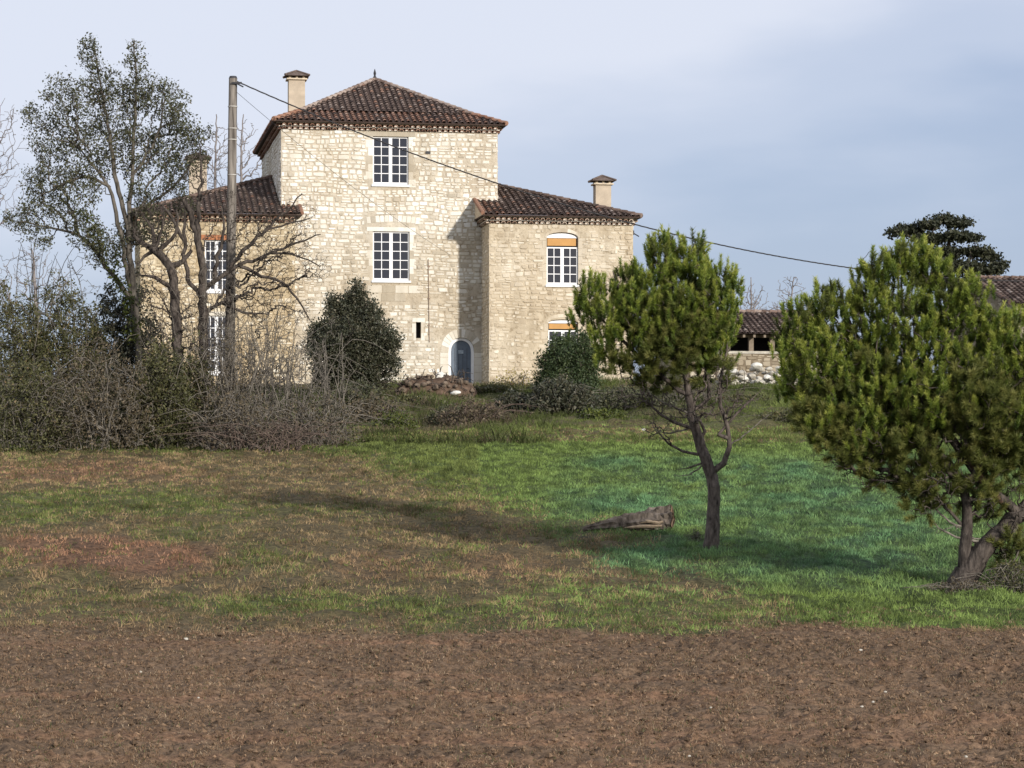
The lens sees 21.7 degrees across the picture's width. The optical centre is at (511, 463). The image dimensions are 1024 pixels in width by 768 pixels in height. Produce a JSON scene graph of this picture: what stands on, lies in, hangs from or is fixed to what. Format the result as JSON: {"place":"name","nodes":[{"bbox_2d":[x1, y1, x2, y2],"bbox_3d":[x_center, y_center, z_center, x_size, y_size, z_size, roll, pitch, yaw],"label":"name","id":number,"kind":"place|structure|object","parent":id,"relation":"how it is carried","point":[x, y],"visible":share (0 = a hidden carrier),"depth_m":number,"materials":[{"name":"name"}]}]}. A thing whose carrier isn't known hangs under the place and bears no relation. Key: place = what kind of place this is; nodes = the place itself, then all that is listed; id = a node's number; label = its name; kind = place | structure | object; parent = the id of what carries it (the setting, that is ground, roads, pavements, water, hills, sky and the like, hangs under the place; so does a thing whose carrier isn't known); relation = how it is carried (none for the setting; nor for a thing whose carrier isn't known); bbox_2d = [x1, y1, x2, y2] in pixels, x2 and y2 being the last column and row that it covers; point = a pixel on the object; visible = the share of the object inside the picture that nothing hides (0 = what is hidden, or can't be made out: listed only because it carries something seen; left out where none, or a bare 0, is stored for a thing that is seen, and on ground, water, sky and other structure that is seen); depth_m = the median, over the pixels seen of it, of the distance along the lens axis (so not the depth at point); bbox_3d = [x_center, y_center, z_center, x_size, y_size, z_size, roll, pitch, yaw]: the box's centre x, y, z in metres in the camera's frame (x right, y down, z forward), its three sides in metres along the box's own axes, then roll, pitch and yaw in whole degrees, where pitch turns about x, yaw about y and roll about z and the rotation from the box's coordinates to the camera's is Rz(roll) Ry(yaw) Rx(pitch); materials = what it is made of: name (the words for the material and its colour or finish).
{"place":"outdoors","nodes":[
{"label":"outdoors","id":0,"kind":"place"},
{"bbox_2d":[0,383,1023,767],"bbox_3d":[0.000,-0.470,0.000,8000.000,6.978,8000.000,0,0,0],"label":"ground","id":1,"kind":"structure","parent":0,"point":[48,671],"depth_m":35.53,"materials":[{"name":"soil"}]},
{"bbox_2d":[0,98,26,228],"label":"bare tree","id":2,"kind":"object","parent":1,"relation":"on","point":[2,174],"visible":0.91,"depth_m":112.02,"materials":[{"name":"grey plant"}]},
{"bbox_2d":[0,270,73,437],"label":"shrub","id":3,"kind":"object","parent":1,"relation":"on","point":[8,312],"visible":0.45,"depth_m":84.70,"materials":[{"name":"green plant"}]},
{"bbox_2d":[0,239,75,377],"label":"bare tree","id":4,"kind":"object","parent":1,"relation":"on","point":[35,278],"visible":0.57,"depth_m":107.90,"materials":[{"name":"grey plant"}]},
{"bbox_2d":[0,229,77,406],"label":"shrub","id":5,"kind":"object","parent":1,"relation":"on","point":[32,289],"visible":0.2,"depth_m":91.64,"materials":[{"name":"plant"}]},
{"bbox_2d":[0,354,115,453],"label":"shrub","id":6,"kind":"object","parent":1,"relation":"on","point":[7,405],"visible":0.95,"depth_m":79.76,"materials":[{"name":"green plant"}]},
{"bbox_2d":[0,269,121,436],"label":"shrub","id":7,"kind":"object","parent":1,"relation":"on","point":[64,338],"visible":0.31,"depth_m":85.66,"materials":[{"name":"green plant"}]},
{"bbox_2d":[44,248,110,405],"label":"bare tree","id":8,"kind":"object","parent":1,"relation":"on","point":[84,295],"visible":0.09,"depth_m":93.05,"materials":[{"name":"grey plant"}]},
{"bbox_2d":[8,331,162,452],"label":"shrub","id":9,"kind":"object","parent":1,"relation":"on","point":[101,428],"visible":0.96,"depth_m":80.10,"materials":[{"name":"brown plant"}]},
{"bbox_2d":[30,267,186,436],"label":"shrub","id":10,"kind":"object","parent":1,"relation":"on","point":[115,313],"visible":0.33,"depth_m":86.59,"materials":[{"name":"green plant"}]},
{"bbox_2d":[0,32,218,432],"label":"evergreen tree","id":11,"kind":"object","parent":1,"relation":"on","point":[126,243],"visible":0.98,"depth_m":85.92,"materials":[{"name":"green plant"}]},
{"bbox_2d":[115,291,193,440],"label":"shrub","id":12,"kind":"object","parent":1,"relation":"on","point":[158,343],"visible":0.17,"depth_m":84.80,"materials":[{"name":"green plant"}]},
{"bbox_2d":[119,334,202,449],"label":"shrub","id":13,"kind":"object","parent":1,"relation":"on","point":[178,383],"visible":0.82,"depth_m":81.16,"materials":[{"name":"green plant"}]},
{"bbox_2d":[123,193,232,441],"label":"pollard tree","id":14,"kind":"object","parent":1,"relation":"on","point":[166,262],"visible":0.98,"depth_m":83.39,"materials":[{"name":"brown plant"}]},
{"bbox_2d":[172,330,222,444],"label":"shrub","id":15,"kind":"object","parent":1,"relation":"on","point":[190,371],"visible":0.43,"depth_m":82.32,"materials":[{"name":"green plant"}]},
{"bbox_2d":[135,237,270,422],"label":"shrub","id":16,"kind":"object","parent":1,"relation":"on","point":[216,313],"visible":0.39,"depth_m":83.63,"materials":[{"name":"plant"}]},
{"bbox_2d":[201,114,239,187],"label":"bare tree","id":17,"kind":"object","parent":1,"relation":"on","point":[216,158],"visible":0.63,"depth_m":149.97,"materials":[{"name":"grey plant"}]},
{"bbox_2d":[141,387,306,452],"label":"shrub","id":18,"kind":"object","parent":1,"relation":"on","point":[226,411],"visible":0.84,"depth_m":80.44,"materials":[{"name":"brown plant"}]},
{"bbox_2d":[150,316,303,446],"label":"shrub","id":19,"kind":"object","parent":1,"relation":"on","point":[226,384],"visible":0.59,"depth_m":82.23,"materials":[{"name":"brown plant"}]},
{"bbox_2d":[225,76,243,436],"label":"utility pole","id":20,"kind":"object","parent":1,"relation":"on","point":[232,140],"visible":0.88,"depth_m":85.87,"materials":[{"name":"wood"}]},
{"bbox_2d":[238,93,449,254],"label":"service cable","id":21,"kind":"object","parent":20,"relation":"attached to","point":[335,173],"visible":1,"depth_m":100.58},
{"bbox_2d":[237,81,1023,281],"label":"overhead cable","id":22,"kind":"object","parent":20,"relation":"attached to","point":[556,201],"visible":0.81,"depth_m":92.62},
{"bbox_2d":[154,143,331,408],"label":"pollard tree","id":23,"kind":"object","parent":1,"relation":"on","point":[199,246],"visible":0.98,"depth_m":84.53,"materials":[{"name":"brown plant"}]},
{"bbox_2d":[226,114,261,181],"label":"bare tree","id":24,"kind":"object","parent":1,"relation":"on","point":[242,141],"visible":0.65,"depth_m":151.97,"materials":[{"name":"grey plant"}]},
{"bbox_2d":[141,416,376,452],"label":"shrub","id":25,"kind":"object","parent":1,"relation":"on","point":[295,435],"visible":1,"depth_m":80.05,"materials":[{"name":"brown plant"}]},
{"bbox_2d":[187,273,335,435],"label":"shrub","id":26,"kind":"object","parent":1,"relation":"on","point":[267,340],"visible":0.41,"depth_m":85.55,"materials":[{"name":"brown plant"}]},
{"bbox_2d":[211,303,394,443],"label":"shrub","id":27,"kind":"object","parent":1,"relation":"on","point":[268,370],"visible":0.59,"depth_m":83.81,"materials":[{"name":"brown plant"}]},
{"bbox_2d":[244,388,383,446],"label":"shrub","id":28,"kind":"object","parent":1,"relation":"on","point":[310,418],"visible":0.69,"depth_m":82.28,"materials":[{"name":"brown plant"}]},
{"bbox_2d":[302,316,369,441],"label":"shrub","id":29,"kind":"object","parent":1,"relation":"on","point":[325,372],"visible":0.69,"depth_m":84.43,"materials":[{"name":"brown plant"}]},
{"bbox_2d":[299,275,405,393],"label":"shrub","id":30,"kind":"object","parent":1,"relation":"on","point":[359,319],"visible":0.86,"depth_m":111.46,"materials":[{"name":"green plant"}]},
{"bbox_2d":[313,378,394,408],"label":"shrub","id":31,"kind":"object","parent":1,"relation":"on","point":[359,388],"visible":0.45,"depth_m":103.69,"materials":[{"name":"brown plant"}]},
{"bbox_2d":[332,391,420,422],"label":"shrub","id":32,"kind":"object","parent":1,"relation":"on","point":[372,409],"visible":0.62,"depth_m":97.72,"materials":[{"name":"green plant"}]},
{"bbox_2d":[125,69,642,384],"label":"manor house","id":33,"kind":"structure","parent":1,"relation":"on","point":[490,296],"depth_m":125.57,"materials":[{"name":"stone"}]},
{"bbox_2d":[205,240,225,292],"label":"window","id":34,"kind":"structure","parent":33,"relation":"in","point":[222,269],"depth_m":123.61,"materials":[{"name":"white paint"}]},
{"bbox_2d":[208,316,224,375],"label":"window","id":35,"kind":"structure","parent":33,"relation":"in","point":[210,318],"depth_m":123.61,"materials":[{"name":"white paint"}]},
{"bbox_2d":[372,136,409,186],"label":"window","id":36,"kind":"structure","parent":33,"relation":"in","point":[390,164],"depth_m":125.92,"materials":[{"name":"white paint"}]},
{"bbox_2d":[372,231,410,282],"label":"window","id":37,"kind":"structure","parent":33,"relation":"in","point":[390,249],"depth_m":125.92,"materials":[{"name":"white paint"}]},
{"bbox_2d":[448,338,473,382],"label":"door","id":38,"kind":"structure","parent":33,"relation":"in","point":[461,351],"depth_m":126.57,"materials":[{"name":"blue paint"}]},
{"bbox_2d":[545,233,578,286],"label":"window","id":39,"kind":"structure","parent":33,"relation":"in","point":[562,249],"depth_m":124.94,"materials":[{"name":"white paint"}]},
{"bbox_2d":[548,320,577,347],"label":"window","id":40,"kind":"structure","parent":33,"relation":"in","point":[560,326],"depth_m":124.91,"materials":[{"name":"white paint"}]},
{"bbox_2d":[368,407,422,429],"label":"weed clump","id":41,"kind":"object","parent":1,"relation":"on","point":[400,420],"visible":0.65,"depth_m":93.78,"materials":[{"name":"green plant"}]},
{"bbox_2d":[384,391,443,404],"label":"shrub","id":42,"kind":"object","parent":1,"relation":"on","point":[405,397],"visible":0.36,"depth_m":105.62,"materials":[{"name":"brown plant"}]},
{"bbox_2d":[382,365,478,396],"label":"rubble mound","id":43,"kind":"object","parent":1,"relation":"on","point":[444,383],"visible":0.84,"depth_m":111.31,"materials":[{"name":"stone"}]},
{"bbox_2d":[436,371,445,377],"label":"white stone","id":44,"kind":"object","parent":43,"relation":"on","point":[441,373],"visible":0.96,"depth_m":111.80,"materials":[{"name":"white stone"}]},
{"bbox_2d":[422,400,464,424],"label":"shrub","id":45,"kind":"object","parent":1,"relation":"on","point":[440,408],"visible":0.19,"depth_m":98.73,"materials":[{"name":"green plant"}]},
{"bbox_2d":[450,391,460,394],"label":"white stone","id":46,"kind":"object","parent":1,"relation":"on","point":[456,392],"visible":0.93,"depth_m":108.61,"materials":[{"name":"white stone"}]},
{"bbox_2d":[410,396,536,426],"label":"shrub","id":47,"kind":"object","parent":1,"relation":"on","point":[466,414],"visible":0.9,"depth_m":96.62,"materials":[{"name":"green plant"}]},
{"bbox_2d":[473,381,526,392],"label":"shrub","id":48,"kind":"object","parent":1,"relation":"on","point":[497,386],"visible":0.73,"depth_m":112.47,"materials":[{"name":"green plant"}]},
{"bbox_2d":[4,374,1018,445],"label":"bank undergrowth","id":49,"kind":"object","parent":1,"relation":"on","point":[512,426],"visible":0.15,"depth_m":95.38,"materials":[{"name":"green plant"}]},
{"bbox_2d":[0,423,1023,641],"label":"meadow grass","id":50,"kind":"structure","parent":1,"relation":"on","point":[562,470],"depth_m":55.94,"materials":[{"name":"green plant"}]},
{"bbox_2d":[0,597,1023,767],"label":"stubble","id":51,"kind":"object","parent":1,"relation":"on","point":[116,704],"visible":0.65,"depth_m":30.91,"materials":[{"name":"brown plant"}]},
{"bbox_2d":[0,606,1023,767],"bbox_3d":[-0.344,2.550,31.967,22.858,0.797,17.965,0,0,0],"label":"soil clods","id":52,"kind":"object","parent":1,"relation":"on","point":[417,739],"visible":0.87,"depth_m":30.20,"materials":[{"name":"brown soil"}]},
{"bbox_2d":[490,388,536,414],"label":"shrub","id":53,"kind":"object","parent":1,"relation":"on","point":[513,396],"visible":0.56,"depth_m":100.61,"materials":[{"name":"green plant"}]},
{"bbox_2d":[493,367,533,384],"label":"plant","id":54,"kind":"object","parent":1,"relation":"on","point":[518,381],"visible":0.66,"depth_m":120.97,"materials":[{"name":"yellow plant"}]},
{"bbox_2d":[513,370,602,416],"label":"shrub","id":55,"kind":"object","parent":1,"relation":"on","point":[563,394],"visible":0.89,"depth_m":99.42,"materials":[{"name":"green plant"}]},
{"bbox_2d":[527,326,605,398],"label":"shrub","id":56,"kind":"object","parent":1,"relation":"on","point":[572,358],"visible":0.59,"depth_m":107.54,"materials":[{"name":"green plant"}]},
{"bbox_2d":[569,404,630,420],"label":"shrub","id":57,"kind":"object","parent":1,"relation":"on","point":[604,413],"visible":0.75,"depth_m":96.62,"materials":[{"name":"green plant"}]},
{"bbox_2d":[593,382,641,410],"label":"shrub","id":58,"kind":"object","parent":1,"relation":"on","point":[610,396],"visible":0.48,"depth_m":103.54,"materials":[{"name":"green plant"}]},
{"bbox_2d":[582,504,675,530],"bbox_3d":[2.440,1.162,55.623,1.944,0.663,0.618,0,0,0],"label":"fallen log","id":59,"kind":"object","parent":1,"relation":"on","point":[653,518],"visible":0.93,"depth_m":55.46,"materials":[{"name":"brown wood"}]},
{"bbox_2d":[615,389,677,409],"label":"shrub","id":60,"kind":"object","parent":1,"relation":"on","point":[630,401],"visible":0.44,"depth_m":102.63,"materials":[{"name":"green plant"}]},
{"bbox_2d":[564,222,768,548],"bbox_3d":[3.004,-1.495,51.925,4.019,6.439,1.946,0,0,0],"label":"pine tree","id":61,"kind":"object","parent":1,"relation":"on","point":[684,327],"visible":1,"depth_m":51.78,"materials":[{"name":"green plant"}]},
{"bbox_2d":[686,527,703,541],"bbox_3d":[3.651,1.444,52.994,0.342,0.400,0.336,0,0,-44],"label":"weed clump","id":62,"kind":"object","parent":1,"relation":"on","point":[696,536],"visible":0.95,"depth_m":52.99,"materials":[{"name":"green plant"}]},
{"bbox_2d":[647,375,779,402],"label":"shrub","id":63,"kind":"object","parent":1,"relation":"on","point":[704,396],"visible":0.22,"depth_m":105.76,"materials":[{"name":"green plant"}]},
{"bbox_2d":[659,309,829,379],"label":"stone barn","id":64,"kind":"structure","parent":1,"relation":"on","point":[753,337],"depth_m":136.68,"materials":[{"name":"grey stone"}]},
{"bbox_2d":[715,392,773,401],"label":"shrub","id":65,"kind":"object","parent":1,"relation":"on","point":[745,398],"visible":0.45,"depth_m":107.44,"materials":[{"name":"green plant"}]},
{"bbox_2d":[738,279,768,309],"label":"bare tree","id":66,"kind":"object","parent":1,"relation":"on","point":[751,298],"visible":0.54,"depth_m":174.93,"materials":[{"name":"grey plant"}]},
{"bbox_2d":[715,362,799,385],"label":"stone heap","id":67,"kind":"object","parent":1,"relation":"on","point":[757,367],"visible":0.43,"depth_m":117.42,"materials":[{"name":"grey stone"}]},
{"bbox_2d":[741,402,795,423],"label":"shrub","id":68,"kind":"object","parent":1,"relation":"on","point":[777,416],"visible":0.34,"depth_m":94.61,"materials":[{"name":"green plant"}]},
{"bbox_2d":[768,277,805,309],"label":"bare tree","id":69,"kind":"object","parent":1,"relation":"on","point":[788,294],"visible":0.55,"depth_m":177.94,"materials":[{"name":"grey plant"}]},
{"bbox_2d":[768,231,1023,587],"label":"pine tree","id":70,"kind":"object","parent":1,"relation":"on","point":[981,411],"visible":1,"depth_m":45.74,"materials":[{"name":"green plant"}]},
{"bbox_2d":[882,210,1010,342],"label":"cedar tree","id":71,"kind":"object","parent":1,"relation":"on","point":[996,265],"visible":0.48,"depth_m":149.60,"materials":[{"name":"green plant"}]},
{"bbox_2d":[904,576,1018,593],"bbox_3d":[7.596,2.086,45.227,2.076,0.385,1.010,0,0,0],"label":"weed clump","id":72,"kind":"object","parent":1,"relation":"on","point":[962,585],"visible":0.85,"depth_m":45.12,"materials":[{"name":"green plant"}]},
{"bbox_2d":[954,275,1023,370],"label":"tiled barn","id":73,"kind":"structure","parent":1,"relation":"on","point":[1008,291],"depth_m":130.43,"materials":[{"name":"tile"}]},
{"bbox_2d":[955,552,1023,592],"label":"weed clump","id":74,"kind":"object","parent":1,"relation":"on","point":[1014,574],"visible":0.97,"depth_m":45.52,"materials":[{"name":"brown plant"}]},
{"bbox_2d":[0,0,1023,382],"label":"sky","id":75,"kind":"structure","parent":0,"point":[808,130],"materials":[{"name":"blue"}]}
]}

